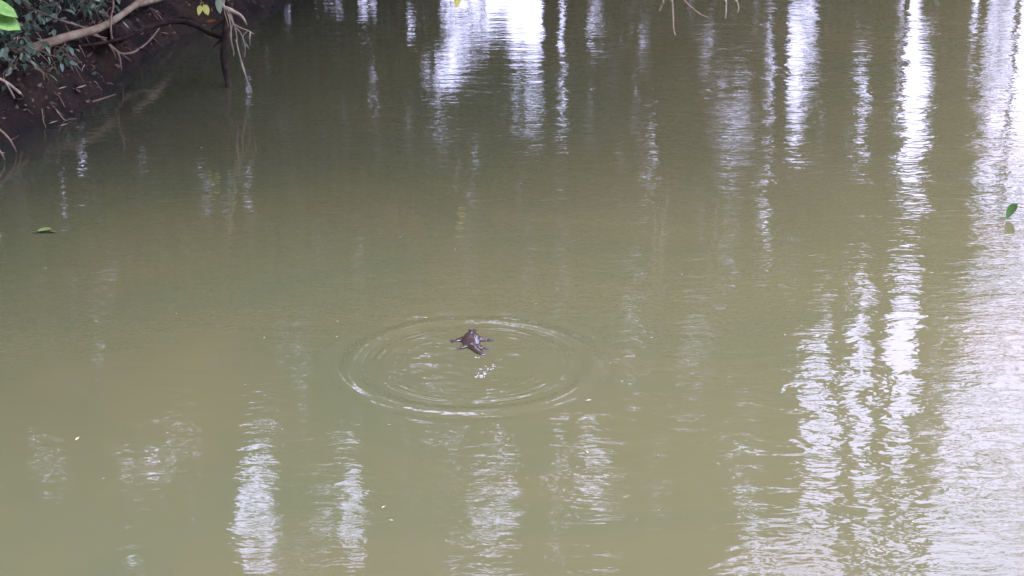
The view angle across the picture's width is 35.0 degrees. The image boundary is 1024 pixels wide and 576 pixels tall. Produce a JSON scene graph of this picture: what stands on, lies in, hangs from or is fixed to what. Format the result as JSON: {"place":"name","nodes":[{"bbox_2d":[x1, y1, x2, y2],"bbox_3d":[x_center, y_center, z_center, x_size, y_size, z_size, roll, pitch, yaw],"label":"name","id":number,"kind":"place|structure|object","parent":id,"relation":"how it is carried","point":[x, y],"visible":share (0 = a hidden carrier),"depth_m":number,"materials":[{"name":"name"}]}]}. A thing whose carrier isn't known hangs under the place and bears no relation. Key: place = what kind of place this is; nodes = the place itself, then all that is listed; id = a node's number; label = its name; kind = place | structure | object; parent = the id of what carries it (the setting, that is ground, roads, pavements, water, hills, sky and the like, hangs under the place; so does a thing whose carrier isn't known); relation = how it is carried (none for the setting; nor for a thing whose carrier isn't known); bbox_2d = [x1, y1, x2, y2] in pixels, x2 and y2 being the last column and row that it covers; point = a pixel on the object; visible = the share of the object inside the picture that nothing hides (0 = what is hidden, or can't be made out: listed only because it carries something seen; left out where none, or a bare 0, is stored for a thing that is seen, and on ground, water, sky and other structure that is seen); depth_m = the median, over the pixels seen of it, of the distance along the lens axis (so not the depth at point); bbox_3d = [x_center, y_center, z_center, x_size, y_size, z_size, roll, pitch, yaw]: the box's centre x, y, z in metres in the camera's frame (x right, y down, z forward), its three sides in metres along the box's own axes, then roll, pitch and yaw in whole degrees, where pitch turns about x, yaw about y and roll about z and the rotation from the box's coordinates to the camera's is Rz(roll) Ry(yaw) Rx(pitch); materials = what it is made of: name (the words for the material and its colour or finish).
{"place":"outdoors","nodes":[
{"label":"outdoors","id":0,"kind":"place"},
{"bbox_2d":[0,0,277,143],"bbox_3d":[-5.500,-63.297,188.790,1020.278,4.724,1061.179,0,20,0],"label":"ground","id":1,"kind":"structure","parent":0,"point":[15,122],"depth_m":20.03,"materials":[{"name":"brown soil"}]},
{"bbox_2d":[0,78,20,98],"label":"dead twig","id":2,"kind":"object","parent":1,"relation":"on","point":[7,83],"visible":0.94,"depth_m":17.71,"materials":[{"name":"brown wood"}]},
{"bbox_2d":[0,38,61,94],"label":"creeping plant","id":3,"kind":"object","parent":1,"relation":"on","point":[5,51],"visible":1,"depth_m":18.06,"materials":[{"name":"green plant"}]},
{"bbox_2d":[14,0,52,44],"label":"creeping plant","id":4,"kind":"object","parent":1,"relation":"on","point":[29,19],"visible":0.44,"depth_m":19.87,"materials":[{"name":"green plant"}]},
{"bbox_2d":[0,27,73,76],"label":"creeping plant","id":5,"kind":"object","parent":1,"relation":"on","point":[30,46],"visible":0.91,"depth_m":18.70,"materials":[{"name":"green plant"}]},
{"bbox_2d":[0,0,91,64],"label":"ground cover","id":6,"kind":"object","parent":1,"relation":"on","point":[45,10],"visible":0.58,"depth_m":19.84,"materials":[{"name":"green plant"}]},
{"bbox_2d":[6,0,85,26],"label":"creeping plant","id":7,"kind":"object","parent":1,"relation":"on","point":[53,3],"visible":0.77,"depth_m":20.69,"materials":[{"name":"green plant"}]},
{"bbox_2d":[43,30,98,83],"bbox_3d":[-5.360,-2.726,19.199,0.742,0.604,0.569,15,24,36],"label":"creeping plant","id":8,"kind":"object","parent":1,"relation":"on","point":[61,56],"visible":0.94,"depth_m":19.13,"materials":[{"name":"green plant"}]},
{"bbox_2d":[54,0,117,25],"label":"creeping plant","id":9,"kind":"object","parent":1,"relation":"on","point":[92,5],"visible":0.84,"depth_m":21.25,"materials":[{"name":"green plant"}]},
{"bbox_2d":[18,0,161,70],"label":"fallen branch","id":10,"kind":"object","parent":1,"relation":"on","point":[86,31],"depth_m":19.99,"materials":[{"name":"brown wood"}]},
{"bbox_2d":[69,0,120,14],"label":"creeping plant","id":11,"kind":"object","parent":1,"relation":"on","point":[93,9],"visible":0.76,"depth_m":21.48,"materials":[{"name":"green plant"}]},
{"bbox_2d":[108,18,134,42],"bbox_3d":[-4.997,-3.298,20.755,0.247,0.307,1.087,-2,20,-7],"label":"root stump","id":12,"kind":"object","parent":1,"relation":"on","point":[121,29],"visible":0.84,"depth_m":20.31,"materials":[{"name":"brown wood"}]},
{"bbox_2d":[110,0,113,38],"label":"creeper stem","id":13,"kind":"object","parent":12,"relation":"on","point":[111,14],"visible":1,"depth_m":20.21,"materials":[{"name":"brown wood"}]},
{"bbox_2d":[0,0,262,123],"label":"leaf mould","id":14,"kind":"object","parent":1,"relation":"on","point":[39,85],"visible":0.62,"depth_m":19.64,"materials":[{"name":"brown plant"}]},
{"bbox_2d":[69,2,234,86],"bbox_3d":[-4.487,-2.987,20.118,2.165,1.160,1.128,0,20,0],"label":"arching root","id":15,"kind":"object","parent":1,"relation":"on","point":[224,37],"visible":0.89,"depth_m":20.03,"materials":[{"name":"brown wood"}]},
{"bbox_3d":[-2.872,-6.388,12.061,12.413,10.819,6.273,0,20,0],"label":"river tree","id":16,"kind":"object","parent":1,"relation":"on","visible":0},
{"bbox_2d":[0,0,20,30],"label":"leafy shoot","id":17,"kind":"object","parent":16,"relation":"attached to","point":[8,20],"visible":1,"depth_m":11.02,"materials":[{"name":"green plant"}]},
{"bbox_3d":[28.503,-9.892,17.571,10.496,12.848,14.627,0,20,0],"label":"river tree","id":18,"kind":"object","parent":1,"relation":"on","visible":0},
{"bbox_2d":[215,0,253,91],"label":"hanging shoot","id":19,"kind":"object","parent":18,"relation":"hanging from","point":[219,4],"visible":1,"depth_m":19.24,"materials":[{"name":"grey plant"}]},
{"bbox_2d":[454,0,738,34],"bbox_3d":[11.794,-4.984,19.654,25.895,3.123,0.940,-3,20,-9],"label":"overhanging branch","id":20,"kind":"object","parent":18,"relation":"attached to","point":[456,3],"visible":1,"depth_m":18.18,"materials":[{"name":"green plant"}]},
{"bbox_2d":[197,0,209,15],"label":"hanging sprig","id":21,"kind":"object","parent":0,"point":[204,8],"visible":1,"depth_m":19.00,"materials":[{"name":"yellow plant"}]},
{"bbox_2d":[0,0,1023,575],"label":"water","id":22,"kind":"structure","parent":0,"point":[644,232],"depth_m":12.67,"materials":[{"name":"green liquid"}]},
{"bbox_2d":[0,129,18,151],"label":"dead twig","id":23,"kind":"object","parent":22,"relation":"on","point":[6,136],"visible":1,"depth_m":16.74,"materials":[{"name":"brown wood"}]},
{"bbox_2d":[33,227,54,231],"bbox_3d":[-4.104,-0.505,14.251,0.225,0.035,0.073,0,20,0],"label":"floating leaf","id":24,"kind":"object","parent":22,"relation":"on","point":[44,228],"visible":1,"depth_m":14.26,"materials":[{"name":"green plant"}]},
{"bbox_2d":[450,329,493,355],"bbox_3d":[-0.261,0.382,11.772,0.366,0.103,0.421,10,22,26],"label":"platypus","id":25,"kind":"object","parent":22,"relation":"on","point":[471,339],"visible":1,"depth_m":11.70,"materials":[{"name":"fur"}]},
{"bbox_2d":[474,357,495,377],"bbox_3d":[-0.189,0.550,11.320,0.154,0.006,0.383,0,20,0],"label":"foam","id":26,"kind":"object","parent":22,"relation":"on","point":[480,376],"visible":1,"depth_m":11.24,"materials":[{"name":"grey"}]},
{"bbox_2d":[1006,200,1023,218],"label":"leaf","id":27,"kind":"object","parent":22,"relation":"in","point":[1011,209],"visible":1,"depth_m":14.60,"materials":[{"name":"green plant"}]}
]}

